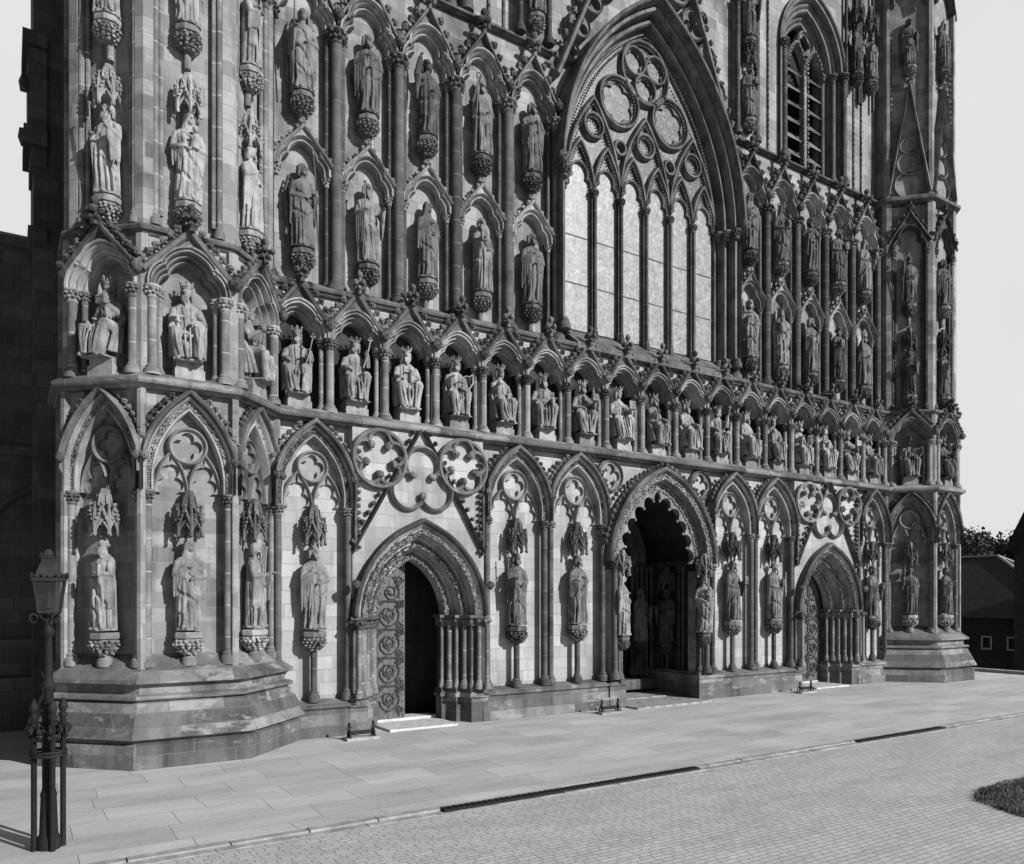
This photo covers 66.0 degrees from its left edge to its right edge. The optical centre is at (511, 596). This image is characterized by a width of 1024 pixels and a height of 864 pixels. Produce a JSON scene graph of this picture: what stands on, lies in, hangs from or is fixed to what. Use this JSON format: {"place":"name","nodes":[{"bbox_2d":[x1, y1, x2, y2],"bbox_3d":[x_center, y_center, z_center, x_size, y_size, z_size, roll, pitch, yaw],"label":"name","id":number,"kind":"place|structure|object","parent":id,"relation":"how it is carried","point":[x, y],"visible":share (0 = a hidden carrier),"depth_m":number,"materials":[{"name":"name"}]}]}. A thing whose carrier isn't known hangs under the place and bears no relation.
{"place":"outdoors","nodes":[
{"label":"outdoors","id":0,"kind":"place"},
{"bbox_2d":[0,671,1023,863],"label":"pavement","id":1,"kind":"structure","parent":0,"point":[296,785],"depth_m":14.11,"materials":[{"name":"grey stone"}]},
{"bbox_2d":[24,697,72,851],"bbox_3d":[-5.532,2.105,9.403,0.508,1.790,0.509,0,0,-33],"label":"lamp guard","id":2,"kind":"object","parent":1,"relation":"on","point":[34,730],"visible":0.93,"depth_m":9.28,"materials":[{"name":"black metal"}]},
{"bbox_2d":[28,549,68,851],"bbox_3d":[-5.531,1.215,9.402,0.410,3.570,0.406,0,0,-33],"label":"street lamp","id":3,"kind":"object","parent":1,"relation":"on","point":[48,569],"visible":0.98,"depth_m":9.35,"materials":[{"name":"black metal"}]},
{"bbox_2d":[343,720,379,741],"bbox_3d":[-3.186,2.813,16.652,0.720,0.375,0.280,0,0,-33],"label":"boot scraper","id":4,"kind":"object","parent":1,"relation":"on","point":[349,737],"visible":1,"depth_m":16.61,"materials":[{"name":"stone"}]},
{"bbox_2d":[0,0,976,770],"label":"cathedral","id":5,"kind":"structure","parent":1,"relation":"on","point":[660,162],"depth_m":19.23,"materials":[{"name":"stone"}]},
{"bbox_2d":[77,275,127,363],"bbox_3d":[-7.389,-5.056,14.273,0.712,1.550,0.808,0,0,20],"label":"seated statue","id":6,"kind":"object","parent":5,"relation":"attached to","point":[101,334],"visible":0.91,"depth_m":14.11,"materials":[{"name":"stone"}]},
{"bbox_2d":[88,538,118,630],"bbox_3d":[-7.382,-0.233,14.205,0.490,1.682,0.566,0,0,-19],"label":"standing statue","id":7,"kind":"object","parent":5,"relation":"attached to","point":[103,605],"visible":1,"depth_m":14.08,"materials":[{"name":"stone"}]},
{"bbox_2d":[87,101,122,199],"bbox_3d":[-7.360,-8.127,14.309,0.655,1.711,0.574,0,0,26],"label":"standing statue","id":8,"kind":"object","parent":5,"relation":"attached to","point":[105,137],"visible":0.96,"depth_m":14.19,"materials":[{"name":"stone"}]},
{"bbox_2d":[92,0,122,22],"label":"standing statue","id":9,"kind":"object","parent":5,"relation":"attached to","point":[113,7],"visible":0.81,"depth_m":14.18,"materials":[{"name":"stone"}]},
{"bbox_2d":[167,281,207,365],"bbox_3d":[-5.979,-5.056,14.531,0.694,1.549,0.789,0,0,-25],"label":"seated statue","id":10,"kind":"object","parent":5,"relation":"attached to","point":[187,331],"visible":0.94,"depth_m":14.36,"materials":[{"name":"stone"}]},
{"bbox_2d":[169,105,206,206],"bbox_3d":[-5.978,-8.170,14.592,0.541,1.795,0.488,0,0,12],"label":"standing statue","id":11,"kind":"object","parent":5,"relation":"attached to","point":[188,150],"visible":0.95,"depth_m":14.45,"materials":[{"name":"stone"}]},
{"bbox_2d":[174,0,203,32],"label":"standing statue","id":12,"kind":"object","parent":5,"relation":"attached to","point":[188,11],"visible":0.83,"depth_m":14.44,"materials":[{"name":"stone"}]},
{"bbox_2d":[172,538,207,629],"bbox_3d":[-5.939,-0.242,14.491,0.492,1.699,0.505,0,0,13],"label":"standing statue","id":13,"kind":"object","parent":5,"relation":"attached to","point":[189,575],"visible":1,"depth_m":14.37,"materials":[{"name":"stone"}]},
{"bbox_2d":[240,146,263,234],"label":"standing statue","id":14,"kind":"object","parent":5,"relation":"attached to","point":[251,215],"visible":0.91,"depth_m":15.58,"materials":[{"name":"stone"}]},
{"bbox_2d":[240,0,263,72],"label":"standing statue","id":15,"kind":"object","parent":5,"relation":"attached to","point":[251,34],"visible":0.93,"depth_m":15.54,"materials":[{"name":"stone"}]},
{"bbox_2d":[242,543,276,627],"bbox_3d":[-5.080,-0.238,15.734,0.568,1.693,0.648,0,0,10],"label":"standing statue","id":16,"kind":"object","parent":5,"relation":"attached to","point":[259,582],"visible":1,"depth_m":15.53,"materials":[{"name":"stone"}]},
{"bbox_2d":[244,303,275,385],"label":"seated statue","id":17,"kind":"object","parent":5,"relation":"attached to","point":[259,364],"visible":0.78,"depth_m":15.53,"materials":[{"name":"stone"}]},
{"bbox_2d":[280,325,314,395],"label":"seated statue","id":18,"kind":"object","parent":5,"relation":"attached to","point":[295,373],"visible":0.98,"depth_m":16.65,"materials":[{"name":"stone"}]},
{"bbox_2d":[283,148,318,251],"bbox_3d":[-4.502,-8.588,17.007,0.760,2.171,0.573,0,0,-43],"label":"standing statue","id":19,"kind":"object","parent":5,"relation":"attached to","point":[301,215],"visible":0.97,"depth_m":16.88,"materials":[{"name":"stone"}]},
{"bbox_2d":[283,0,318,96],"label":"standing statue","id":20,"kind":"object","parent":5,"relation":"attached to","point":[301,49],"visible":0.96,"depth_m":16.87,"materials":[{"name":"stone"}]},
{"bbox_2d":[300,545,329,629],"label":"standing statue","id":21,"kind":"object","parent":5,"relation":"attached to","point":[314,578],"visible":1,"depth_m":16.64,"materials":[{"name":"stone"}]},
{"bbox_2d":[338,336,372,405],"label":"seated statue","id":22,"kind":"object","parent":5,"relation":"attached to","point":[355,377],"visible":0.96,"depth_m":17.36,"materials":[{"name":"stone"}]},
{"bbox_2d":[353,34,382,119],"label":"standing statue","id":23,"kind":"object","parent":5,"relation":"attached to","point":[368,68],"visible":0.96,"depth_m":17.68,"materials":[{"name":"stone"}]},
{"bbox_2d":[354,180,385,267],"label":"standing statue","id":24,"kind":"object","parent":5,"relation":"attached to","point":[368,211],"visible":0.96,"depth_m":17.67,"materials":[{"name":"stone"}]},
{"bbox_2d":[391,346,423,412],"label":"seated statue","id":25,"kind":"object","parent":5,"relation":"attached to","point":[407,386],"visible":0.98,"depth_m":18.05,"materials":[{"name":"stone"}]},
{"bbox_2d":[349,426,494,731],"bbox_3d":[-3.344,-0.418,20.089,3.607,6.835,5.414,0,0,-33],"label":"doorway","id":26,"kind":"structure","parent":5,"relation":"in","point":[420,499],"depth_m":18.49,"materials":[{"name":"stone"}]},
{"bbox_2d":[414,52,440,140],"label":"standing statue","id":27,"kind":"object","parent":5,"relation":"attached to","point":[428,95],"visible":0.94,"depth_m":18.49,"materials":[{"name":"stone"}]},
{"bbox_2d":[416,201,440,281],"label":"standing statue","id":28,"kind":"object","parent":5,"relation":"attached to","point":[428,236],"visible":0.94,"depth_m":18.47,"materials":[{"name":"stone"}]},
{"bbox_2d":[440,355,473,419],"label":"seated statue","id":29,"kind":"object","parent":5,"relation":"attached to","point":[456,396],"visible":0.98,"depth_m":18.73,"materials":[{"name":"stone"}]},
{"bbox_2d":[471,71,493,159],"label":"standing statue","id":30,"kind":"object","parent":5,"relation":"attached to","point":[482,119],"visible":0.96,"depth_m":19.29,"materials":[{"name":"stone"}]},
{"bbox_2d":[471,218,493,294],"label":"standing statue","id":31,"kind":"object","parent":5,"relation":"attached to","point":[482,265],"visible":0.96,"depth_m":19.29,"materials":[{"name":"stone"}]},
{"bbox_2d":[487,364,517,425],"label":"seated statue","id":32,"kind":"object","parent":5,"relation":"attached to","point":[502,406],"visible":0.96,"depth_m":19.43,"materials":[{"name":"stone"}]},
{"bbox_2d":[507,553,528,624],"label":"standing statue","id":33,"kind":"object","parent":5,"relation":"attached to","point":[517,581],"visible":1,"depth_m":19.42,"materials":[{"name":"stone"}]},
{"bbox_2d":[521,233,544,305],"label":"standing statue","id":34,"kind":"object","parent":5,"relation":"attached to","point":[532,265],"visible":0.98,"depth_m":20.12,"materials":[{"name":"stone"}]},
{"bbox_2d":[521,102,544,175],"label":"standing statue","id":35,"kind":"object","parent":5,"relation":"attached to","point":[532,134],"visible":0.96,"depth_m":20.10,"materials":[{"name":"stone"}]},
{"bbox_2d":[528,0,546,16],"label":"standing statue","id":36,"kind":"object","parent":5,"relation":"attached to","point":[537,5],"visible":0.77,"depth_m":20.12,"materials":[{"name":"stone"}]},
{"bbox_2d":[530,372,558,430],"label":"seated statue","id":37,"kind":"object","parent":5,"relation":"attached to","point":[544,411],"visible":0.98,"depth_m":20.13,"materials":[{"name":"stone"}]},
{"bbox_2d":[568,555,588,623],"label":"standing statue","id":38,"kind":"object","parent":5,"relation":"attached to","point":[577,600],"visible":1,"depth_m":20.47,"materials":[{"name":"stone"}]},
{"bbox_2d":[571,379,598,436],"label":"seated statue","id":39,"kind":"object","parent":5,"relation":"attached to","point":[584,415],"visible":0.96,"depth_m":20.84,"materials":[{"name":"stone"}]},
{"bbox_2d":[609,386,635,441],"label":"seated statue","id":40,"kind":"object","parent":5,"relation":"attached to","point":[621,422],"visible":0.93,"depth_m":21.55,"materials":[{"name":"stone"}]},
{"bbox_2d":[617,573,631,635],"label":"standing statue","id":41,"kind":"object","parent":5,"relation":"attached to","point":[623,609],"visible":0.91,"depth_m":20.97,"materials":[{"name":"stone"}]},
{"bbox_2d":[633,588,653,641],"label":"standing statue","id":42,"kind":"object","parent":5,"relation":"attached to","point":[641,620],"visible":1,"depth_m":24.18,"materials":[{"name":"stone"}]},
{"bbox_2d":[550,0,749,380],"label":"west window","id":43,"kind":"structure","parent":5,"relation":"in","point":[652,219],"depth_m":22.80,"materials":[{"name":"stone"}]},
{"bbox_2d":[645,393,670,446],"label":"seated statue","id":44,"kind":"object","parent":5,"relation":"attached to","point":[657,429],"visible":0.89,"depth_m":22.22,"materials":[{"name":"stone"}]},
{"bbox_2d":[654,588,674,641],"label":"standing statue","id":45,"kind":"object","parent":5,"relation":"attached to","point":[665,619],"visible":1,"depth_m":23.95,"materials":[{"name":"stone"}]},
{"bbox_2d":[678,399,703,450],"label":"seated statue","id":46,"kind":"object","parent":5,"relation":"attached to","point":[690,434],"visible":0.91,"depth_m":22.94,"materials":[{"name":"stone"}]},
{"bbox_2d":[694,573,714,631],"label":"standing statue","id":47,"kind":"object","parent":5,"relation":"attached to","point":[704,597],"visible":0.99,"depth_m":22.84,"materials":[{"name":"stone"}]},
{"bbox_2d":[710,405,731,454],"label":"seated statue","id":48,"kind":"object","parent":5,"relation":"attached to","point":[720,440],"visible":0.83,"depth_m":23.62,"materials":[{"name":"stone"}]},
{"bbox_2d":[724,560,748,619],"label":"standing statue","id":49,"kind":"object","parent":5,"relation":"attached to","point":[735,587],"visible":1,"depth_m":23.67,"materials":[{"name":"stone"}]},
{"bbox_2d":[733,410,761,459],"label":"seated statue","id":50,"kind":"object","parent":5,"relation":"attached to","point":[750,444],"visible":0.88,"depth_m":24.32,"materials":[{"name":"stone"}]},
{"bbox_2d":[741,65,759,118],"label":"standing statue","id":51,"kind":"object","parent":5,"relation":"attached to","point":[750,84],"visible":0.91,"depth_m":24.51,"materials":[{"name":"stone"}]},
{"bbox_2d":[742,298,760,358],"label":"standing statue","id":52,"kind":"object","parent":5,"relation":"attached to","point":[751,324],"visible":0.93,"depth_m":24.59,"materials":[{"name":"stone"}]},
{"bbox_2d":[742,192,760,251],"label":"standing statue","id":53,"kind":"object","parent":5,"relation":"attached to","point":[750,238],"visible":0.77,"depth_m":24.61,"materials":[{"name":"stone"}]},
{"bbox_2d":[742,0,762,38],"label":"standing statue","id":54,"kind":"object","parent":5,"relation":"attached to","point":[750,18],"visible":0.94,"depth_m":24.50,"materials":[{"name":"stone"}]},
{"bbox_2d":[761,416,787,463],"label":"seated statue","id":55,"kind":"object","parent":5,"relation":"attached to","point":[777,448],"visible":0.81,"depth_m":24.97,"materials":[{"name":"stone"}]},
{"bbox_2d":[765,562,785,618],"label":"standing statue","id":56,"kind":"object","parent":5,"relation":"attached to","point":[776,583],"visible":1,"depth_m":24.68,"materials":[{"name":"stone"}]},
{"bbox_2d":[772,305,791,366],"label":"standing statue","id":57,"kind":"object","parent":5,"relation":"attached to","point":[781,330],"visible":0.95,"depth_m":25.42,"materials":[{"name":"stone"}]},
{"bbox_2d":[773,201,791,263],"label":"standing statue","id":58,"kind":"object","parent":5,"relation":"attached to","point":[782,224],"visible":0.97,"depth_m":25.43,"materials":[{"name":"stone"}]},
{"bbox_2d":[787,421,813,466],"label":"seated statue","id":59,"kind":"object","parent":5,"relation":"attached to","point":[803,453],"visible":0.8,"depth_m":25.69,"materials":[{"name":"stone"}]},
{"bbox_2d":[802,318,819,373],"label":"standing statue","id":60,"kind":"object","parent":5,"relation":"attached to","point":[810,352],"visible":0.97,"depth_m":26.22,"materials":[{"name":"stone"}]},
{"bbox_2d":[802,217,821,273],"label":"standing statue","id":61,"kind":"object","parent":5,"relation":"attached to","point":[811,237],"visible":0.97,"depth_m":26.23,"materials":[{"name":"stone"}]},
{"bbox_2d":[812,425,838,470],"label":"seated statue","id":62,"kind":"object","parent":5,"relation":"attached to","point":[828,455],"visible":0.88,"depth_m":26.34,"materials":[{"name":"stone"}]},
{"bbox_2d":[787,481,867,689],"bbox_3d":[9.261,-0.418,28.221,3.607,6.835,5.414,0,0,-33],"label":"doorway","id":63,"kind":"structure","parent":5,"relation":"in","point":[828,596],"depth_m":26.90,"materials":[{"name":"stone"}]},
{"bbox_2d":[830,326,846,380],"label":"standing statue","id":64,"kind":"object","parent":5,"relation":"attached to","point":[838,361],"visible":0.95,"depth_m":27.03,"materials":[{"name":"stone"}]},
{"bbox_2d":[830,229,849,283],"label":"standing statue","id":65,"kind":"object","parent":5,"relation":"attached to","point":[840,248],"visible":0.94,"depth_m":27.05,"materials":[{"name":"stone"}]},
{"bbox_2d":[836,430,861,473],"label":"seated statue","id":66,"kind":"object","parent":5,"relation":"attached to","point":[851,460],"visible":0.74,"depth_m":27.09,"materials":[{"name":"stone"}]},
{"bbox_2d":[849,24,863,74],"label":"standing statue","id":67,"kind":"object","parent":5,"relation":"attached to","point":[857,54],"visible":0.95,"depth_m":27.61,"materials":[{"name":"stone"}]},
{"bbox_2d":[856,329,872,386],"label":"standing statue","id":68,"kind":"object","parent":5,"relation":"attached to","point":[864,362],"visible":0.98,"depth_m":27.86,"materials":[{"name":"stone"}]},
{"bbox_2d":[856,239,878,292],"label":"standing statue","id":69,"kind":"object","parent":5,"relation":"attached to","point":[866,264],"visible":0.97,"depth_m":27.86,"materials":[{"name":"stone"}]},
{"bbox_2d":[864,31,878,82],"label":"standing statue","id":70,"kind":"object","parent":5,"relation":"attached to","point":[871,59],"visible":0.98,"depth_m":28.07,"materials":[{"name":"stone"}]},
{"bbox_2d":[859,434,883,476],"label":"seated statue","id":71,"kind":"object","parent":5,"relation":"attached to","point":[874,465],"visible":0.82,"depth_m":27.80,"materials":[{"name":"stone"}]},
{"bbox_2d":[865,566,886,616],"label":"standing statue","id":72,"kind":"object","parent":5,"relation":"attached to","point":[874,594],"visible":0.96,"depth_m":27.55,"materials":[{"name":"stone"}]},
{"bbox_2d":[898,7,918,68],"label":"standing statue","id":73,"kind":"object","parent":5,"relation":"attached to","point":[908,44],"visible":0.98,"depth_m":28.18,"materials":[{"name":"stone"}]},
{"bbox_2d":[900,252,918,305],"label":"standing statue","id":74,"kind":"object","parent":5,"relation":"attached to","point":[909,276],"visible":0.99,"depth_m":28.17,"materials":[{"name":"stone"}]},
{"bbox_2d":[899,347,919,395],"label":"standing statue","id":75,"kind":"object","parent":5,"relation":"attached to","point":[909,366],"visible":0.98,"depth_m":28.18,"materials":[{"name":"stone"}]},
{"bbox_2d":[900,567,919,613],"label":"standing statue","id":76,"kind":"object","parent":5,"relation":"attached to","point":[910,585],"visible":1,"depth_m":28.09,"materials":[{"name":"stone"}]},
{"bbox_2d":[898,434,922,478],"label":"seated statue","id":77,"kind":"object","parent":5,"relation":"attached to","point":[909,463],"visible":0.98,"depth_m":28.10,"materials":[{"name":"stone"}]},
{"bbox_2d":[937,19,950,70],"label":"standing statue","id":78,"kind":"object","parent":5,"relation":"attached to","point":[944,54],"visible":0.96,"depth_m":28.39,"materials":[{"name":"stone"}]},
{"bbox_2d":[937,259,951,306],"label":"standing statue","id":79,"kind":"object","parent":5,"relation":"attached to","point":[944,278],"visible":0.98,"depth_m":28.42,"materials":[{"name":"stone"}]},
{"bbox_2d":[937,348,951,396],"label":"standing statue","id":80,"kind":"object","parent":5,"relation":"attached to","point":[943,379],"visible":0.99,"depth_m":28.38,"materials":[{"name":"stone"}]},
{"bbox_2d":[938,567,953,613],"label":"standing statue","id":81,"kind":"object","parent":5,"relation":"attached to","point":[946,597],"visible":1,"depth_m":28.32,"materials":[{"name":"stone"}]},
{"bbox_2d":[939,436,957,478],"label":"seated statue","id":82,"kind":"object","parent":5,"relation":"attached to","point":[948,468],"visible":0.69,"depth_m":28.31,"materials":[{"name":"stone"}]},
{"bbox_2d":[86,712,1023,863],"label":"gutter","id":83,"kind":"object","parent":1,"relation":"in","point":[184,852],"visible":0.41,"depth_m":10.75,"materials":[{"name":"stone"}]},
{"bbox_2d":[440,766,699,811],"bbox_3d":[1.138,3.040,12.486,5.050,0.120,0.150,0,0,-33],"label":"drain cover","id":84,"kind":"object","parent":83,"relation":"in","point":[534,794],"visible":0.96,"depth_m":12.16,"materials":[{"name":"black metal"}]},
{"bbox_2d":[853,726,945,742],"bbox_3d":[8.553,3.040,17.270,3.300,0.120,0.150,0,0,-33],"label":"drain cover","id":85,"kind":"object","parent":83,"relation":"in","point":[898,734],"visible":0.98,"depth_m":17.16,"materials":[{"name":"black metal"}]},
{"bbox_2d":[596,698,623,714],"bbox_3d":[2.528,2.813,20.338,0.720,0.375,0.280,0,0,-33],"label":"boot scraper","id":86,"kind":"object","parent":1,"relation":"on","point":[604,708],"visible":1,"depth_m":20.30,"materials":[{"name":"stone"}]},
{"bbox_2d":[794,680,816,693],"bbox_3d":[9.192,2.812,24.674,0.720,0.375,0.280,0,0,-33],"label":"boot scraper","id":87,"kind":"object","parent":1,"relation":"on","point":[806,691],"visible":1,"depth_m":24.59,"materials":[{"name":"stone"}]},
{"bbox_2d":[973,667,1023,674],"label":"kerb wall","id":88,"kind":"structure","parent":1,"relation":"on","point":[1000,671],"depth_m":31.10,"materials":[{"name":"stone"}]},
{"bbox_2d":[0,0,1023,542],"label":"sky","id":89,"kind":"structure","parent":0,"point":[989,34],"materials":[{"name":"white"}]},
{"bbox_2d":[153,717,1023,863],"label":"forecourt","id":90,"kind":"structure","parent":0,"point":[906,800],"depth_m":10.63,"materials":[{"name":"stone"}]},
{"bbox_2d":[973,776,1023,816],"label":"lawn","id":91,"kind":"structure","parent":90,"relation":"on","point":[1020,796],"depth_m":11.81,"materials":[{"name":"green plant"}]},
{"bbox_2d":[961,525,996,555],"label":"tree","id":92,"kind":"object","parent":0,"point":[980,547],"visible":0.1,"depth_m":55.85,"materials":[{"name":"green plant"}]},
{"bbox_2d":[961,555,1013,669],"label":"brick house","id":93,"kind":"structure","parent":0,"point":[987,605],"depth_m":46.35,"materials":[{"name":"brick"}]},
{"bbox_2d":[981,636,991,649],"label":"window","id":94,"kind":"structure","parent":93,"relation":"in","point":[986,641],"depth_m":45.77,"materials":[{"name":"black glass"}]},
{"bbox_2d":[1007,637,1013,650],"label":"window","id":95,"kind":"structure","parent":93,"relation":"in","point":[1010,640],"depth_m":44.69,"materials":[{"name":"black glass"}]},
{"bbox_2d":[963,529,1013,559],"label":"tree","id":96,"kind":"object","parent":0,"point":[1010,553],"visible":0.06,"depth_m":58.70,"materials":[{"name":"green plant"}]},
{"bbox_2d":[978,530,1013,558],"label":"tree","id":97,"kind":"object","parent":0,"point":[1001,534],"visible":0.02,"depth_m":59.27,"materials":[{"name":"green plant"}]},
{"bbox_2d":[1004,512,1023,670],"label":"gabled house","id":98,"kind":"structure","parent":0,"point":[1015,544],"depth_m":40.57,"materials":[{"name":"brick"}]}
]}

